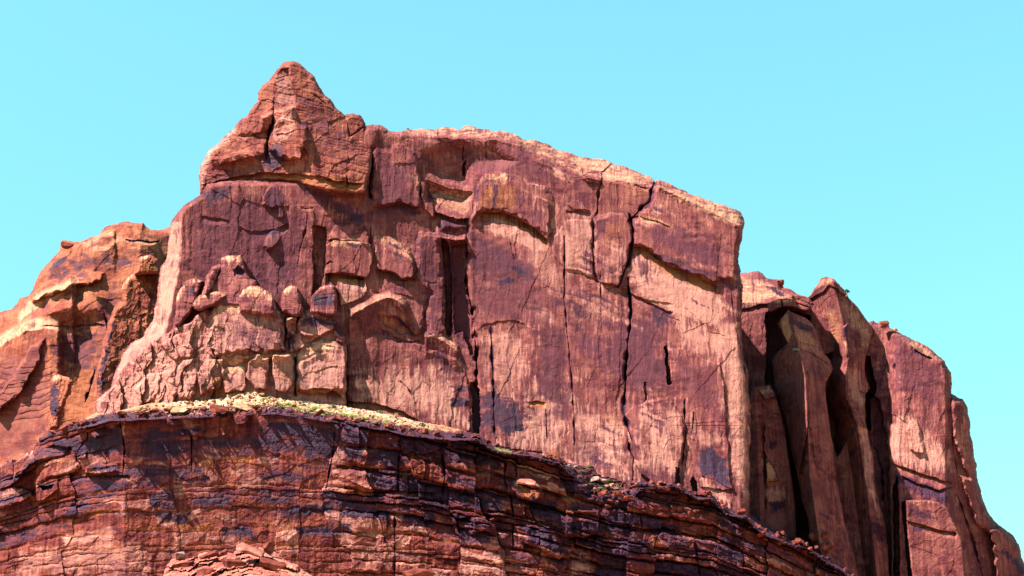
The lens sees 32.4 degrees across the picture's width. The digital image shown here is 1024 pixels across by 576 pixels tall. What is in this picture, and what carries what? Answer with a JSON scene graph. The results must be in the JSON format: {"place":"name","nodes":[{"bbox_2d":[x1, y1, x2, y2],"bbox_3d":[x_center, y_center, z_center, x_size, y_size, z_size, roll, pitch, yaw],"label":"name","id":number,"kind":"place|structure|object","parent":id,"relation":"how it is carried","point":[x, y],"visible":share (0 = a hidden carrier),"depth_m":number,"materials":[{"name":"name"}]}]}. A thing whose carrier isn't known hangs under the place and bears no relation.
{"place":"outdoors","nodes":[
{"label":"outdoors","id":0,"kind":"place"},
{"bbox_2d":[0,407,854,575],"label":"banded cliff","id":1,"kind":"structure","parent":0,"point":[153,497],"depth_m":397.17,"materials":[{"name":"stone"}]},
{"bbox_2d":[59,424,67,430],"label":"boulder","id":2,"kind":"object","parent":1,"relation":"on","point":[63,427],"visible":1,"depth_m":411.18,"materials":[{"name":"brown stone"}]},
{"bbox_2d":[79,421,88,425],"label":"boulder","id":3,"kind":"object","parent":1,"relation":"on","point":[83,423],"visible":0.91,"depth_m":407.85,"materials":[{"name":"brown stone"}]},
{"bbox_2d":[0,222,170,463],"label":"sandstone butte","id":4,"kind":"object","parent":1,"relation":"on","point":[75,323],"visible":0.49,"depth_m":489.02,"materials":[{"name":"brown stone"}]},
{"bbox_2d":[61,241,73,248],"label":"boulder","id":5,"kind":"object","parent":4,"relation":"on","point":[65,245],"visible":1,"depth_m":496.14,"materials":[{"name":"brown stone"}]},
{"bbox_2d":[117,411,126,416],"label":"boulder","id":6,"kind":"object","parent":1,"relation":"on","point":[121,413],"visible":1,"depth_m":402.84,"materials":[{"name":"brown stone"}]},
{"bbox_2d":[170,404,191,413],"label":"boulder","id":7,"kind":"object","parent":1,"relation":"on","point":[178,409],"visible":0.99,"depth_m":403.15,"materials":[{"name":"beige stone"}]},
{"bbox_2d":[384,423,393,428],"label":"boulder","id":8,"kind":"object","parent":1,"relation":"on","point":[388,426],"visible":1,"depth_m":401.38,"materials":[{"name":"brown stone"}]},
{"bbox_2d":[94,61,750,516],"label":"sandstone butte","id":9,"kind":"object","parent":1,"relation":"on","point":[504,289],"visible":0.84,"depth_m":435.22,"materials":[{"name":"brown stone"}]},
{"bbox_2d":[75,391,849,575],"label":"scree slope","id":10,"kind":"structure","parent":1,"relation":"on","point":[444,430],"depth_m":409.15,"materials":[{"name":"beige gravel"}]},
{"bbox_2d":[149,408,158,412],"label":"boulder","id":11,"kind":"object","parent":10,"relation":"on","point":[154,409],"visible":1,"depth_m":402.20,"materials":[{"name":"brown stone"}]},
{"bbox_2d":[209,404,228,412],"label":"boulder","id":12,"kind":"object","parent":10,"relation":"on","point":[217,408],"visible":1,"depth_m":400.06,"materials":[{"name":"brown stone"}]},
{"bbox_2d":[235,402,253,410],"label":"boulder","id":13,"kind":"object","parent":10,"relation":"on","point":[241,405],"visible":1,"depth_m":405.06,"materials":[{"name":"beige stone"}]},
{"bbox_2d":[314,409,323,415],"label":"boulder","id":14,"kind":"object","parent":10,"relation":"on","point":[319,412],"visible":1,"depth_m":404.33,"materials":[{"name":"brown stone"}]},
{"bbox_2d":[517,479,535,484],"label":"boulder","id":15,"kind":"object","parent":10,"relation":"on","point":[527,481],"visible":1,"depth_m":387.67,"materials":[{"name":"stone"}]},
{"bbox_2d":[590,476,600,480],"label":"boulder","id":16,"kind":"object","parent":10,"relation":"on","point":[595,478],"visible":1,"depth_m":409.66,"materials":[{"name":"beige stone"}]},
{"bbox_2d":[599,478,607,484],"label":"boulder","id":17,"kind":"object","parent":10,"relation":"on","point":[603,481],"visible":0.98,"depth_m":411.49,"materials":[{"name":"beige stone"}]},
{"bbox_2d":[736,508,745,514],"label":"boulder","id":18,"kind":"object","parent":10,"relation":"on","point":[742,511],"visible":1,"depth_m":400.85,"materials":[{"name":"stone"}]},
{"bbox_2d":[793,539,800,544],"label":"boulder","id":19,"kind":"object","parent":10,"relation":"on","point":[796,542],"visible":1,"depth_m":402.79,"materials":[{"name":"orange stone"}]},
{"bbox_2d":[537,473,551,479],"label":"boulder","id":20,"kind":"object","parent":1,"relation":"on","point":[542,475],"visible":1,"depth_m":396.57,"materials":[{"name":"brown stone"}]},
{"bbox_2d":[597,490,607,496],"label":"boulder","id":21,"kind":"object","parent":1,"relation":"on","point":[603,493],"visible":1,"depth_m":396.00,"materials":[{"name":"brown stone"}]},
{"bbox_2d":[613,491,621,495],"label":"boulder","id":22,"kind":"object","parent":1,"relation":"on","point":[617,493],"visible":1,"depth_m":395.01,"materials":[{"name":"brown stone"}]},
{"bbox_2d":[622,496,632,500],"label":"boulder","id":23,"kind":"object","parent":1,"relation":"on","point":[625,498],"visible":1,"depth_m":394.92,"materials":[{"name":"brown stone"}]},
{"bbox_2d":[757,531,765,536],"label":"boulder","id":24,"kind":"object","parent":1,"relation":"on","point":[760,534],"visible":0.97,"depth_m":398.22,"materials":[{"name":"brown stone"}]},
{"bbox_2d":[0,0,1023,560],"label":"sky","id":25,"kind":"structure","parent":0,"point":[875,148],"materials":[{"name":"blue"}]},
{"bbox_3d":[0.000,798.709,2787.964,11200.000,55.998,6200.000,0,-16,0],"label":"ground","id":26,"kind":"structure","parent":0,"visible":0},
{"bbox_2d":[163,547,311,575],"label":"rock outcrop","id":27,"kind":"object","parent":26,"relation":"on","point":[253,567],"visible":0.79,"depth_m":281.11,"materials":[{"name":"red stone"}]},
{"bbox_2d":[175,552,185,559],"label":"boulder","id":28,"kind":"object","parent":27,"relation":"on","point":[180,555],"visible":1,"depth_m":288.55,"materials":[{"name":"beige stone"}]},
{"bbox_2d":[168,561,193,567],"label":"boulder","id":29,"kind":"object","parent":27,"relation":"on","point":[185,564],"visible":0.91,"depth_m":281.69,"materials":[{"name":"red stone"}]},
{"bbox_2d":[196,568,218,575],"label":"boulder","id":30,"kind":"object","parent":27,"relation":"on","point":[204,571],"visible":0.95,"depth_m":274.47,"materials":[{"name":"red stone"}]},
{"bbox_2d":[199,550,218,559],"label":"boulder","id":31,"kind":"object","parent":27,"relation":"on","point":[213,553],"visible":1,"depth_m":285.82,"materials":[{"name":"stone"}]},
{"bbox_2d":[217,549,226,556],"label":"boulder","id":32,"kind":"object","parent":27,"relation":"on","point":[222,552],"visible":1,"depth_m":287.07,"materials":[{"name":"red stone"}]},
{"bbox_2d":[221,558,245,569],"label":"boulder","id":33,"kind":"object","parent":27,"relation":"on","point":[228,563],"visible":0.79,"depth_m":279.19,"materials":[{"name":"red stone"}]},
{"bbox_2d":[236,543,264,557],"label":"boulder","id":34,"kind":"object","parent":27,"relation":"on","point":[247,549],"visible":1,"depth_m":282.99,"materials":[{"name":"stone"}]},
{"bbox_2d":[263,541,273,553],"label":"boulder","id":35,"kind":"object","parent":27,"relation":"on","point":[268,547],"visible":1,"depth_m":287.56,"materials":[{"name":"brown stone"}]},
{"bbox_2d":[259,557,285,571],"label":"boulder","id":36,"kind":"object","parent":27,"relation":"on","point":[270,564],"visible":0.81,"depth_m":279.81,"materials":[{"name":"red stone"}]},
{"bbox_2d":[402,568,434,575],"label":"boulder","id":37,"kind":"object","parent":26,"relation":"on","point":[419,572],"visible":0.99,"depth_m":299.85,"materials":[{"name":"stone"}]},
{"bbox_2d":[740,271,1023,575],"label":"sandstone cliff","id":38,"kind":"structure","parent":26,"relation":"on","point":[861,451],"depth_m":447.29,"materials":[{"name":"brown stone"}]},
{"bbox_2d":[777,279,783,286],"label":"boulder","id":39,"kind":"object","parent":38,"relation":"on","point":[780,283],"visible":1,"depth_m":471.46,"materials":[{"name":"brown stone"}]},
{"bbox_2d":[818,543,828,551],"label":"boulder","id":40,"kind":"object","parent":38,"relation":"on","point":[824,547],"visible":1,"depth_m":422.31,"materials":[{"name":"brown stone"}]},
{"bbox_2d":[824,533,830,538],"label":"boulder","id":41,"kind":"object","parent":38,"relation":"on","point":[827,535],"visible":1,"depth_m":424.56,"materials":[{"name":"brown stone"}]},
{"bbox_2d":[826,542,834,548],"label":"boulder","id":42,"kind":"object","parent":38,"relation":"on","point":[830,545],"visible":1,"depth_m":423.25,"materials":[{"name":"brown stone"}]},
{"bbox_2d":[880,321,888,327],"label":"boulder","id":43,"kind":"object","parent":38,"relation":"on","point":[883,324],"visible":1,"depth_m":464.43,"materials":[{"name":"brown stone"}]},
{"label":"boulder","id":44,"kind":"object","parent":38,"relation":"on","visible":0},
{"bbox_2d":[808,532,815,539],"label":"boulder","id":45,"kind":"object","parent":44,"relation":"on","point":[811,535],"visible":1,"depth_m":424.32,"materials":[{"name":"brown stone"}]}
]}

